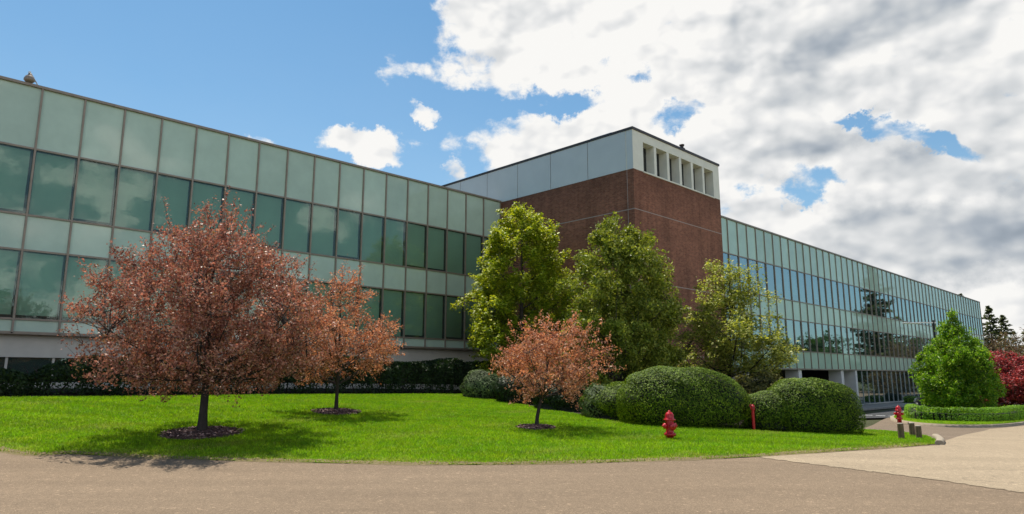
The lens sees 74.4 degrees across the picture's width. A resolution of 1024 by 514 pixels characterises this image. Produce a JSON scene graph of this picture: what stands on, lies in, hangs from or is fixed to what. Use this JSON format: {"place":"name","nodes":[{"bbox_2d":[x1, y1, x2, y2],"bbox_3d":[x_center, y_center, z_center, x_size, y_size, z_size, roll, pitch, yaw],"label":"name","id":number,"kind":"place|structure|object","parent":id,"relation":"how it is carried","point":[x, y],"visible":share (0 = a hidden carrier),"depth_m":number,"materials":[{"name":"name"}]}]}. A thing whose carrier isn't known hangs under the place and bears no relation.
{"place":"outdoors","nodes":[
{"label":"outdoors","id":0,"kind":"place"},
{"bbox_2d":[23,71,37,84],"bbox_3d":[-18.946,-7.067,26.725,0.376,0.460,0.659,-6,-12,30],"label":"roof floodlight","id":1,"kind":"object","parent":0,"point":[29,77],"visible":1,"depth_m":26.52,"materials":[{"name":"grey metal"}]},
{"bbox_2d":[0,395,934,463],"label":"lawn","id":2,"kind":"structure","parent":0,"point":[195,453],"depth_m":16.43,"materials":[{"name":"green plant"}]},
{"bbox_2d":[54,185,343,429],"bbox_3d":[-7.696,1.435,17.526,6.671,6.426,6.687,0,-10,0],"label":"crabapple tree","id":3,"kind":"object","parent":2,"relation":"on","point":[212,310],"visible":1,"depth_m":16.41,"materials":[{"name":"pink plant"}]},
{"bbox_2d":[157,425,242,439],"bbox_3d":[-7.738,4.366,16.863,1.989,0.238,1.964,0,-10,0],"label":"mulch bed","id":4,"kind":"object","parent":2,"relation":"on","point":[189,433],"visible":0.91,"depth_m":16.55,"materials":[{"name":"brown wood"}]},
{"bbox_2d":[310,407,360,414],"bbox_3d":[-5.734,5.017,22.000,1.653,0.205,1.640,0,-10,0],"label":"mulch bed","id":5,"kind":"object","parent":2,"relation":"on","point":[330,411],"visible":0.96,"depth_m":21.71,"materials":[{"name":"brown soil"}]},
{"bbox_2d":[278,260,406,408],"bbox_3d":[-5.812,2.604,22.565,4.739,5.370,4.436,-9,-13,40],"label":"crabapple tree","id":6,"kind":"object","parent":2,"relation":"on","point":[335,354],"visible":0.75,"depth_m":22.14,"materials":[{"name":"pink plant"}]},
{"bbox_2d":[0,443,924,464],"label":"grass verge","id":7,"kind":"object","parent":2,"relation":"on","point":[239,459],"depth_m":13.51,"materials":[{"name":"green plant"}]},
{"bbox_2d":[516,423,555,429],"bbox_3d":[0.684,4.872,19.424,1.204,0.144,1.217,0,-10,0],"label":"mulch bed","id":8,"kind":"object","parent":2,"relation":"on","point":[534,426],"visible":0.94,"depth_m":19.20,"materials":[{"name":"brown wood"}]},
{"bbox_2d":[488,309,626,424],"bbox_3d":[1.129,3.315,19.818,3.806,3.644,4.257,6,-11,-29],"label":"crabapple tree","id":9,"kind":"object","parent":2,"relation":"on","point":[549,347],"visible":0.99,"depth_m":19.30,"materials":[{"name":"pink plant"}]},
{"bbox_2d":[662,410,677,438],"bbox_3d":[4.046,4.342,17.281,0.347,0.813,0.350,-5,-11,25],"label":"fire hydrant","id":10,"kind":"object","parent":2,"relation":"on","point":[669,425],"visible":0.94,"depth_m":17.20,"materials":[{"name":"red metal"}]},
{"bbox_2d":[766,377,866,433],"bbox_3d":[9.545,4.729,21.503,2.865,1.783,2.718,0,-10,0],"label":"clipped shrub","id":11,"kind":"object","parent":2,"relation":"on","point":[817,404],"visible":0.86,"depth_m":20.44,"materials":[{"name":"green plant"}]},
{"bbox_2d":[897,423,904,438],"bbox_3d":[11.188,5.059,19.403,0.165,0.569,0.169,-8,-13,40],"label":"bollard","id":12,"kind":"object","parent":2,"relation":"on","point":[900,427],"visible":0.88,"depth_m":19.36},
{"bbox_2d":[908,422,915,434],"bbox_3d":[12.480,5.426,21.041,0.169,0.527,0.165,3,-10,-14],"label":"bollard","id":13,"kind":"object","parent":2,"relation":"on","point":[911,428],"visible":0.82,"depth_m":21.00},
{"bbox_2d":[915,425,921,437],"bbox_3d":[11.923,5.185,19.775,0.169,0.502,0.165,1,-10,-7],"label":"bollard","id":14,"kind":"object","parent":2,"relation":"on","point":[918,431],"visible":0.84,"depth_m":19.73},
{"bbox_2d":[0,445,1023,513],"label":"road","id":15,"kind":"structure","parent":0,"point":[71,484],"depth_m":10.49,"materials":[{"name":"grey asphalt"}]},
{"bbox_2d":[0,0,1023,352],"label":"sky","id":16,"kind":"structure","parent":0,"point":[888,135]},
{"bbox_2d":[104,396,934,444],"bbox_3d":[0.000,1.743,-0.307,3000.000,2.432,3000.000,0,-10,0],"label":"ground","id":17,"kind":"structure","parent":0,"point":[870,422],"depth_m":41.49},
{"bbox_2d":[0,75,500,389],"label":"office wing","id":18,"kind":"structure","parent":17,"relation":"on","point":[88,179],"depth_m":30.64,"materials":[{"name":"teal glass"}]},
{"bbox_2d":[0,250,18,314],"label":"window","id":19,"kind":"structure","parent":18,"relation":"in","point":[8,259],"depth_m":25.46,"materials":[{"name":"green glass"}]},
{"bbox_2d":[0,145,30,210],"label":"window","id":20,"kind":"structure","parent":18,"relation":"in","point":[14,162],"depth_m":25.99,"materials":[{"name":"green glass"}]},
{"bbox_2d":[16,252,63,316],"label":"window","id":21,"kind":"structure","parent":18,"relation":"in","point":[40,279],"depth_m":26.17,"materials":[{"name":"green glass"}]},
{"bbox_2d":[29,152,74,218],"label":"window","id":22,"kind":"structure","parent":18,"relation":"in","point":[53,175],"depth_m":26.86,"materials":[{"name":"green glass"}]},
{"bbox_2d":[62,257,105,318],"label":"window","id":23,"kind":"structure","parent":18,"relation":"in","point":[73,284],"depth_m":27.11,"materials":[{"name":"green glass"}]},
{"bbox_2d":[73,161,115,222],"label":"window","id":24,"kind":"structure","parent":18,"relation":"in","point":[95,183],"depth_m":27.91,"materials":[{"name":"green glass"}]},
{"bbox_2d":[106,261,141,322],"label":"window","id":25,"kind":"structure","parent":18,"relation":"in","point":[112,264],"depth_m":28.11,"materials":[{"name":"green glass"}]},
{"bbox_2d":[115,168,153,230],"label":"window","id":26,"kind":"structure","parent":18,"relation":"in","point":[133,208],"depth_m":28.93,"materials":[{"name":"green glass"}]},
{"bbox_2d":[145,267,176,324],"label":"window","id":27,"kind":"structure","parent":18,"relation":"in","point":[162,267],"depth_m":29.17,"materials":[{"name":"green glass"}]},
{"bbox_2d":[153,176,188,233],"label":"window","id":28,"kind":"structure","parent":18,"relation":"in","point":[175,191],"depth_m":30.00,"materials":[{"name":"green glass"}]},
{"bbox_2d":[189,182,221,239],"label":"window","id":29,"kind":"structure","parent":18,"relation":"in","point":[201,192],"depth_m":31.05,"materials":[{"name":"green glass"}]},
{"bbox_2d":[0,355,442,375],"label":"wall","id":30,"kind":"structure","parent":18,"relation":"in","point":[6,356],"depth_m":25.91,"materials":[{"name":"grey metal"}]},
{"bbox_2d":[224,189,252,243],"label":"window","id":31,"kind":"structure","parent":18,"relation":"in","point":[246,199],"depth_m":32.20,"materials":[{"name":"green glass"}]},
{"bbox_2d":[249,277,275,327],"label":"window","id":32,"kind":"structure","parent":18,"relation":"in","point":[256,303],"depth_m":32.17,"materials":[{"name":"green glass"}]},
{"bbox_2d":[254,195,281,246],"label":"window","id":33,"kind":"structure","parent":18,"relation":"in","point":[268,209],"depth_m":33.11,"materials":[{"name":"green glass"}]},
{"bbox_2d":[283,200,308,251],"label":"window","id":34,"kind":"structure","parent":18,"relation":"in","point":[296,214],"depth_m":34.12,"materials":[{"name":"green glass"}]},
{"bbox_2d":[309,282,330,328],"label":"window","id":35,"kind":"structure","parent":18,"relation":"in","point":[311,286],"depth_m":34.63,"materials":[{"name":"green glass"}]},
{"bbox_2d":[311,205,334,255],"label":"window","id":36,"kind":"structure","parent":18,"relation":"in","point":[323,218],"depth_m":35.14,"materials":[{"name":"green glass"}]},
{"bbox_2d":[334,285,355,331],"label":"window","id":37,"kind":"structure","parent":18,"relation":"in","point":[354,293],"depth_m":35.60,"materials":[{"name":"green glass"}]},
{"bbox_2d":[337,210,358,257],"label":"window","id":38,"kind":"structure","parent":18,"relation":"in","point":[348,225],"depth_m":36.20,"materials":[{"name":"green glass"}]},
{"bbox_2d":[359,288,379,334],"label":"window","id":39,"kind":"structure","parent":18,"relation":"in","point":[374,305],"depth_m":36.62,"materials":[{"name":"green glass"}]},
{"bbox_2d":[362,215,381,262],"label":"window","id":40,"kind":"structure","parent":18,"relation":"in","point":[372,226],"depth_m":37.22,"materials":[{"name":"green glass"}]},
{"bbox_2d":[383,290,401,336],"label":"window","id":41,"kind":"structure","parent":18,"relation":"in","point":[392,300],"depth_m":37.63,"materials":[{"name":"green glass"}]},
{"bbox_2d":[385,219,403,265],"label":"window","id":42,"kind":"structure","parent":18,"relation":"in","point":[394,229],"depth_m":38.25,"materials":[{"name":"green glass"}]},
{"bbox_2d":[405,292,422,335],"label":"window","id":43,"kind":"structure","parent":18,"relation":"in","point":[414,301],"depth_m":38.61,"materials":[{"name":"green glass"}]},
{"bbox_2d":[407,224,424,266],"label":"window","id":44,"kind":"structure","parent":18,"relation":"in","point":[416,233],"depth_m":39.30,"materials":[{"name":"green glass"}]},
{"bbox_2d":[426,295,442,338],"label":"window","id":45,"kind":"structure","parent":18,"relation":"in","point":[433,316],"depth_m":39.62,"materials":[{"name":"green glass"}]},
{"bbox_2d":[428,227,443,269],"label":"window","id":46,"kind":"structure","parent":18,"relation":"in","point":[435,236],"depth_m":40.35,"materials":[{"name":"green glass"}]},
{"bbox_2d":[446,297,461,337],"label":"window","id":47,"kind":"structure","parent":18,"relation":"in","point":[453,318],"depth_m":40.65,"materials":[{"name":"green glass"}]},
{"bbox_2d":[447,231,462,273],"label":"window","id":48,"kind":"structure","parent":18,"relation":"in","point":[455,240],"depth_m":41.36,"materials":[{"name":"green glass"}]},
{"bbox_2d":[465,299,479,337],"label":"window","id":49,"kind":"structure","parent":18,"relation":"in","point":[468,321],"depth_m":41.49,"materials":[{"name":"green glass"}]},
{"bbox_2d":[466,235,480,274],"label":"window","id":50,"kind":"structure","parent":18,"relation":"in","point":[473,243],"depth_m":42.36,"materials":[{"name":"green glass"}]},
{"bbox_2d":[0,388,826,432],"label":"planting bed","id":51,"kind":"object","parent":17,"relation":"on","point":[74,394],"visible":0.09,"depth_m":25.54,"materials":[{"name":"soil"}]},
{"bbox_2d":[0,353,494,395],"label":"long hedge","id":52,"kind":"object","parent":51,"relation":"on","point":[427,373],"visible":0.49,"depth_m":28.18,"materials":[{"name":"green plant"}]},
{"bbox_2d":[459,368,499,398],"bbox_3d":[-1.365,5.931,31.500,2.083,1.448,2.126,-8,-13,39],"label":"rounded shrub","id":53,"kind":"object","parent":51,"relation":"on","point":[477,383],"visible":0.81,"depth_m":30.81,"materials":[{"name":"green plant"}]},
{"bbox_2d":[491,375,542,403],"bbox_3d":[0.344,5.861,29.802,2.548,1.321,2.082,0,-10,0],"label":"rounded shrub","id":54,"kind":"object","parent":51,"relation":"on","point":[500,384],"visible":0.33,"depth_m":29.00,"materials":[{"name":"green plant"}]},
{"bbox_2d":[450,201,596,380],"bbox_3d":[0.593,2.219,35.936,6.944,10.531,6.998,-9,-13,42],"label":"broadleaf tree","id":55,"kind":"object","parent":51,"relation":"on","point":[510,289],"visible":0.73,"depth_m":35.35,"materials":[{"name":"green plant"}]},
{"bbox_2d":[533,381,587,411],"bbox_3d":[1.980,5.562,26.981,2.350,1.296,2.278,8,-13,-37],"label":"rounded shrub","id":56,"kind":"object","parent":51,"relation":"on","point":[556,402],"visible":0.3,"depth_m":26.11,"materials":[{"name":"green plant"}]},
{"bbox_2d":[577,383,611,417],"bbox_3d":[3.385,5.112,23.888,2.070,1.296,2.051,0,-10,0],"label":"rounded shrub","id":57,"kind":"object","parent":51,"relation":"on","point":[591,409],"visible":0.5,"depth_m":23.38,"materials":[{"name":"green plant"}]},
{"bbox_2d":[581,381,663,422],"bbox_3d":[4.375,5.056,23.614,3.940,1.438,3.242,0,-10,0],"label":"clipped shrub","id":58,"kind":"object","parent":51,"relation":"on","point":[608,400],"visible":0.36,"depth_m":22.79,"materials":[{"name":"green plant"}]},
{"bbox_2d":[554,211,693,387],"bbox_3d":[4.946,2.362,30.741,6.179,9.231,6.347,5,-11,-26],"label":"broadleaf tree","id":59,"kind":"object","parent":51,"relation":"on","point":[638,318],"visible":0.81,"depth_m":29.37,"materials":[{"name":"green plant"}]},
{"bbox_2d":[615,365,753,428],"bbox_3d":[5.626,4.599,22.232,4.478,2.022,3.490,0,-10,0],"label":"clipped shrub","id":60,"kind":"object","parent":51,"relation":"on","point":[701,396],"visible":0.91,"depth_m":20.95,"materials":[{"name":"green plant"}]},
{"bbox_2d":[667,258,806,379],"bbox_3d":[10.332,3.634,31.981,7.313,7.838,6.125,0,-10,0],"label":"broadleaf tree","id":61,"kind":"object","parent":51,"relation":"on","point":[727,347],"visible":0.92,"depth_m":31.67,"materials":[{"name":"green plant"}]},
{"bbox_2d":[749,404,754,429],"bbox_3d":[7.346,4.949,20.588,0.174,0.904,0.137,0,-10,0],"label":"standpipe","id":62,"kind":"object","parent":51,"relation":"on","point":[752,406],"visible":0.95,"depth_m":20.58,"materials":[{"name":"red metal"}]},
{"bbox_2d":[734,369,784,395],"bbox_3d":[10.486,5.917,28.746,3.750,2.248,3.293,8,-13,-37],"label":"spreading yew","id":63,"kind":"object","parent":51,"relation":"on","point":[759,382],"visible":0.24,"depth_m":28.50,"materials":[{"name":"green plant"}]},
{"bbox_2d":[743,390,806,431],"bbox_3d":[8.337,4.916,21.590,1.982,1.309,2.157,0,-10,0],"label":"clipped shrub","id":64,"kind":"object","parent":51,"relation":"on","point":[769,409],"visible":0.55,"depth_m":20.77,"materials":[{"name":"green plant"}]},
{"bbox_2d":[442,126,726,386],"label":"brick tower","id":65,"kind":"structure","parent":17,"relation":"on","point":[669,192],"depth_m":39.97,"materials":[{"name":"brown brick"}]},
{"bbox_2d":[643,148,646,171],"bbox_3d":[7.393,-5.510,38.779,1.103,1.720,0.020,10,-14,-44],"label":"louvre window","id":66,"kind":"structure","parent":65,"relation":"in","point":[644,150],"depth_m":39.08,"materials":[{"name":"black glass"}]},
{"bbox_2d":[721,215,984,403],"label":"office wing","id":67,"kind":"structure","parent":17,"relation":"on","point":[846,317],"depth_m":63.73,"materials":[{"name":"teal glass"}]},
{"bbox_2d":[723,253,728,287],"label":"window","id":68,"kind":"structure","parent":67,"relation":"in","point":[725,256],"depth_m":48.27,"materials":[{"name":"blue glass"}]},
{"bbox_2d":[730,255,739,287],"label":"window","id":69,"kind":"structure","parent":67,"relation":"in","point":[735,258],"depth_m":49.17,"materials":[{"name":"blue glass"}]},
{"bbox_2d":[739,257,748,290],"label":"window","id":70,"kind":"structure","parent":67,"relation":"in","point":[743,261],"depth_m":50.17,"materials":[{"name":"blue glass"}]},
{"bbox_2d":[749,260,757,290],"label":"window","id":71,"kind":"structure","parent":67,"relation":"in","point":[751,262],"depth_m":51.18,"materials":[{"name":"blue glass"}]},
{"bbox_2d":[758,262,766,294],"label":"window","id":72,"kind":"structure","parent":67,"relation":"in","point":[762,270],"depth_m":52.22,"materials":[{"name":"blue glass"}]},
{"bbox_2d":[767,264,775,295],"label":"window","id":73,"kind":"structure","parent":67,"relation":"in","point":[770,268],"depth_m":53.20,"materials":[{"name":"blue glass"}]},
{"bbox_2d":[775,266,783,298],"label":"window","id":74,"kind":"structure","parent":67,"relation":"in","point":[778,270],"depth_m":54.22,"materials":[{"name":"blue glass"}]},
{"bbox_2d":[779,319,786,347],"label":"window","id":75,"kind":"structure","parent":67,"relation":"in","point":[782,320],"depth_m":53.71,"materials":[{"name":"green glass"}]},
{"bbox_2d":[783,268,791,299],"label":"window","id":76,"kind":"structure","parent":67,"relation":"in","point":[786,273],"depth_m":55.26,"materials":[{"name":"blue glass"}]},
{"bbox_2d":[787,320,794,349],"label":"window","id":77,"kind":"structure","parent":67,"relation":"in","point":[790,326],"depth_m":54.57,"materials":[{"name":"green glass"}]},
{"bbox_2d":[791,270,798,300],"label":"window","id":78,"kind":"structure","parent":67,"relation":"in","point":[795,293],"depth_m":56.29,"materials":[{"name":"blue glass"}]},
{"bbox_2d":[794,321,802,350],"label":"window","id":79,"kind":"structure","parent":67,"relation":"in","point":[798,334],"depth_m":55.62,"materials":[{"name":"green glass"}]},
{"bbox_2d":[798,272,805,302],"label":"window","id":80,"kind":"structure","parent":67,"relation":"in","point":[801,275],"depth_m":57.33,"materials":[{"name":"blue glass"}]},
{"bbox_2d":[802,322,809,350],"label":"window","id":81,"kind":"structure","parent":67,"relation":"in","point":[804,324],"depth_m":56.62,"materials":[{"name":"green glass"}]},
{"bbox_2d":[805,274,812,303],"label":"window","id":82,"kind":"structure","parent":67,"relation":"in","point":[808,277],"depth_m":58.36,"materials":[{"name":"blue glass"}]},
{"bbox_2d":[809,323,816,351],"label":"window","id":83,"kind":"structure","parent":67,"relation":"in","point":[811,325],"depth_m":57.64,"materials":[{"name":"green glass"}]},
{"bbox_2d":[812,276,819,304],"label":"window","id":84,"kind":"structure","parent":67,"relation":"in","point":[815,279],"depth_m":59.41,"materials":[{"name":"blue glass"}]},
{"bbox_2d":[816,324,823,351],"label":"window","id":85,"kind":"structure","parent":67,"relation":"in","point":[818,326],"depth_m":58.68,"materials":[{"name":"green glass"}]},
{"bbox_2d":[819,278,826,305],"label":"window","id":86,"kind":"structure","parent":67,"relation":"in","point":[822,283],"depth_m":60.43,"materials":[{"name":"blue glass"}]},
{"bbox_2d":[823,325,829,352],"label":"window","id":87,"kind":"structure","parent":67,"relation":"in","point":[825,327],"depth_m":59.71,"materials":[{"name":"green glass"}]},
{"bbox_2d":[826,279,832,307],"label":"window","id":88,"kind":"structure","parent":67,"relation":"in","point":[828,282],"depth_m":61.47,"materials":[{"name":"blue glass"}]},
{"bbox_2d":[829,325,836,352],"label":"window","id":89,"kind":"structure","parent":67,"relation":"in","point":[832,330],"depth_m":60.74,"materials":[{"name":"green glass"}]},
{"bbox_2d":[832,281,838,308],"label":"window","id":90,"kind":"structure","parent":67,"relation":"in","point":[834,284],"depth_m":62.52,"materials":[{"name":"blue glass"}]},
{"bbox_2d":[836,326,842,353],"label":"window","id":91,"kind":"structure","parent":67,"relation":"in","point":[838,329],"depth_m":61.79,"materials":[{"name":"green glass"}]},
{"bbox_2d":[838,282,844,309],"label":"window","id":92,"kind":"structure","parent":67,"relation":"in","point":[840,285],"depth_m":63.54,"materials":[{"name":"blue glass"}]},
{"bbox_2d":[842,327,848,353],"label":"window","id":93,"kind":"structure","parent":67,"relation":"in","point":[844,331],"depth_m":62.83,"materials":[{"name":"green glass"}]},
{"bbox_2d":[844,284,850,310],"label":"window","id":94,"kind":"structure","parent":67,"relation":"in","point":[846,289],"depth_m":64.58,"materials":[{"name":"blue glass"}]},
{"bbox_2d":[848,328,853,353],"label":"window","id":95,"kind":"structure","parent":67,"relation":"in","point":[850,334],"depth_m":63.86,"materials":[{"name":"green glass"}]},
{"bbox_2d":[849,285,855,311],"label":"window","id":96,"kind":"structure","parent":67,"relation":"in","point":[852,294],"depth_m":65.61,"materials":[{"name":"blue glass"}]},
{"bbox_2d":[853,329,859,354],"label":"window","id":97,"kind":"structure","parent":67,"relation":"in","point":[856,341],"depth_m":64.90,"materials":[{"name":"green glass"}]},
{"bbox_2d":[855,287,860,312],"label":"window","id":98,"kind":"structure","parent":67,"relation":"in","point":[857,292],"depth_m":66.65,"materials":[{"name":"blue glass"}]},
{"bbox_2d":[859,330,864,354],"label":"window","id":99,"kind":"structure","parent":67,"relation":"in","point":[861,336],"depth_m":65.92,"materials":[{"name":"green glass"}]},
{"bbox_2d":[860,288,866,313],"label":"window","id":100,"kind":"structure","parent":67,"relation":"in","point":[863,301],"depth_m":67.70,"materials":[{"name":"blue glass"}]},
{"bbox_2d":[864,330,869,354],"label":"window","id":101,"kind":"structure","parent":67,"relation":"in","point":[866,334],"depth_m":66.97,"materials":[{"name":"green glass"}]},
{"bbox_2d":[865,289,871,314],"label":"window","id":102,"kind":"structure","parent":67,"relation":"in","point":[867,291],"depth_m":68.72,"materials":[{"name":"green glass"}]},
{"bbox_2d":[869,331,874,355],"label":"window","id":103,"kind":"structure","parent":67,"relation":"in","point":[870,332],"depth_m":68.01,"materials":[{"name":"green glass"}]},
{"bbox_2d":[870,291,875,315],"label":"window","id":104,"kind":"structure","parent":67,"relation":"in","point":[872,292],"depth_m":69.76,"materials":[{"name":"green glass"}]},
{"bbox_2d":[874,332,879,355],"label":"window","id":105,"kind":"structure","parent":67,"relation":"in","point":[875,333],"depth_m":69.03,"materials":[{"name":"green glass"}]},
{"bbox_2d":[875,292,880,315],"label":"window","id":106,"kind":"structure","parent":67,"relation":"in","point":[877,294],"depth_m":70.79,"materials":[{"name":"green glass"}]},
{"bbox_2d":[879,332,884,355],"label":"window","id":107,"kind":"structure","parent":67,"relation":"in","point":[880,334],"depth_m":70.09,"materials":[{"name":"green glass"}]},
{"bbox_2d":[880,293,885,316],"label":"window","id":108,"kind":"structure","parent":67,"relation":"in","point":[881,295],"depth_m":71.84,"materials":[{"name":"green glass"}]},
{"bbox_2d":[884,333,889,355],"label":"window","id":109,"kind":"structure","parent":67,"relation":"in","point":[885,334],"depth_m":71.11,"materials":[{"name":"green glass"}]},
{"bbox_2d":[885,295,889,317],"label":"window","id":110,"kind":"structure","parent":67,"relation":"in","point":[886,296],"depth_m":72.88,"materials":[{"name":"blue glass"}]},
{"bbox_2d":[888,333,893,356],"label":"window","id":111,"kind":"structure","parent":67,"relation":"in","point":[890,335],"depth_m":72.13,"materials":[{"name":"green glass"}]},
{"bbox_2d":[889,296,894,318],"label":"window","id":112,"kind":"structure","parent":67,"relation":"in","point":[890,297],"depth_m":73.92,"materials":[{"name":"green glass"}]},
{"bbox_2d":[893,334,897,356],"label":"window","id":113,"kind":"structure","parent":67,"relation":"in","point":[894,335],"depth_m":73.18,"materials":[{"name":"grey glass"}]},
{"bbox_2d":[893,297,898,319],"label":"window","id":114,"kind":"structure","parent":67,"relation":"in","point":[895,298],"depth_m":74.95,"materials":[{"name":"blue glass"}]},
{"bbox_2d":[897,335,902,356],"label":"window","id":115,"kind":"structure","parent":67,"relation":"in","point":[898,336],"depth_m":74.21,"materials":[{"name":"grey glass"}]},
{"bbox_2d":[898,298,902,320],"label":"window","id":116,"kind":"structure","parent":67,"relation":"in","point":[899,299],"depth_m":75.98,"materials":[{"name":"blue glass"}]},
{"bbox_2d":[901,335,906,357],"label":"window","id":117,"kind":"structure","parent":67,"relation":"in","point":[903,337],"depth_m":75.25,"materials":[{"name":"grey glass"}]},
{"bbox_2d":[902,299,906,320],"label":"window","id":118,"kind":"structure","parent":67,"relation":"in","point":[903,300],"depth_m":77.02,"materials":[{"name":"blue glass"}]},
{"bbox_2d":[906,336,910,357],"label":"window","id":119,"kind":"structure","parent":67,"relation":"in","point":[907,338],"depth_m":76.30,"materials":[{"name":"grey glass"}]},
{"bbox_2d":[906,300,910,321],"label":"window","id":120,"kind":"structure","parent":67,"relation":"in","point":[907,301],"depth_m":78.05,"materials":[{"name":"blue glass"}]},
{"bbox_2d":[909,336,913,357],"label":"window","id":121,"kind":"structure","parent":67,"relation":"in","point":[911,338],"depth_m":77.31,"materials":[{"name":"grey glass"}]},
{"bbox_2d":[910,301,914,321],"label":"window","id":122,"kind":"structure","parent":67,"relation":"in","point":[911,302],"depth_m":79.09,"materials":[{"name":"blue glass"}]},
{"bbox_2d":[932,434,944,444],"bbox_3d":[12.134,5.225,19.181,0.264,0.295,3.282,-6,-12,30],"label":"kerb stone","id":123,"kind":"object","parent":17,"relation":"on","point":[940,440],"visible":0.76,"depth_m":18.15,"materials":[{"name":"concrete"}]},
{"bbox_2d":[982,305,1009,366],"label":"conifer tree","id":124,"kind":"object","parent":17,"relation":"on","point":[989,310],"visible":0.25,"depth_m":121.29,"materials":[{"name":"green plant"}]},
{"bbox_2d":[982,332,1023,384],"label":"budding tree","id":125,"kind":"object","parent":17,"relation":"on","point":[1011,348],"visible":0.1,"depth_m":83.50,"materials":[{"name":"grey plant"}]},
{"bbox_2d":[985,327,1023,370],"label":"budding tree","id":126,"kind":"object","parent":17,"relation":"on","point":[1020,349],"visible":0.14,"depth_m":91.37,"materials":[{"name":"grey plant"}]},
{"bbox_2d":[990,315,1023,351],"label":"conifer tree","id":127,"kind":"object","parent":17,"relation":"on","point":[1003,323],"visible":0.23,"depth_m":131.17,"materials":[{"name":"green plant"}]},
{"bbox_2d":[857,402,912,410],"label":"sidewalk","id":128,"kind":"structure","parent":0,"point":[876,406],"depth_m":60.90,"materials":[{"name":"grey concrete"}]},
{"bbox_2d":[903,396,919,402],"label":"shrub","id":129,"kind":"object","parent":128,"relation":"on","point":[908,399],"visible":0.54,"depth_m":68.44,"materials":[{"name":"green plant"}]},
{"bbox_2d":[763,426,1023,491],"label":"concrete apron","id":130,"kind":"object","parent":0,"point":[991,458],"visible":1,"depth_m":13.93,"materials":[{"name":"beige concrete"}]},
{"bbox_2d":[859,399,1010,417],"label":"drop off lane","id":131,"kind":"structure","parent":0,"point":[886,414],"depth_m":45.90,"materials":[{"name":"grey asphalt"}]},
{"bbox_2d":[913,396,934,408],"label":"parked car","id":132,"kind":"object","parent":131,"relation":"on","point":[915,401],"visible":0.16,"depth_m":53.02,"materials":[{"name":"paint"}]},
{"bbox_2d":[863,397,1023,440],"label":"driveway","id":133,"kind":"structure","parent":0,"point":[946,433],"depth_m":27.32,"materials":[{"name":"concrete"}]},
{"bbox_2d":[893,405,903,422],"bbox_3d":[18.332,7.448,31.976,0.356,0.834,0.359,3,-10,-17],"label":"fire hydrant","id":134,"kind":"object","parent":133,"relation":"on","point":[898,414],"visible":0.94,"depth_m":31.89,"materials":[{"name":"red metal"}]},
{"bbox_2d":[890,408,1023,427],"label":"island kerb","id":135,"kind":"structure","parent":133,"relation":"on","point":[892,418],"depth_m":30.50,"materials":[{"name":"concrete"}]},
{"bbox_2d":[894,405,1023,424],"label":"island lawn","id":136,"kind":"structure","parent":0,"point":[960,422],"depth_m":31.44,"materials":[{"name":"green plant"}]},
{"bbox_2d":[902,320,935,337],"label":"street lamp","id":137,"kind":"object","parent":136,"relation":"on","point":[933,323],"visible":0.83,"depth_m":46.77,"materials":[{"name":"metal"}]},
{"bbox_2d":[907,308,1008,413],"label":"broadleaf tree","id":138,"kind":"object","parent":136,"relation":"on","point":[955,369],"visible":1,"depth_m":40.60,"materials":[{"name":"green plant"}]},
{"bbox_2d":[904,404,1023,420],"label":"ring hedge","id":139,"kind":"object","parent":136,"relation":"on","point":[1007,413],"visible":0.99,"depth_m":33.55,"materials":[{"name":"green plant"}]},
{"bbox_2d":[979,347,1023,406],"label":"japanese maple","id":140,"kind":"object","parent":136,"relation":"on","point":[1009,375],"visible":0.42,"depth_m":50.23,"materials":[{"name":"red plant"}]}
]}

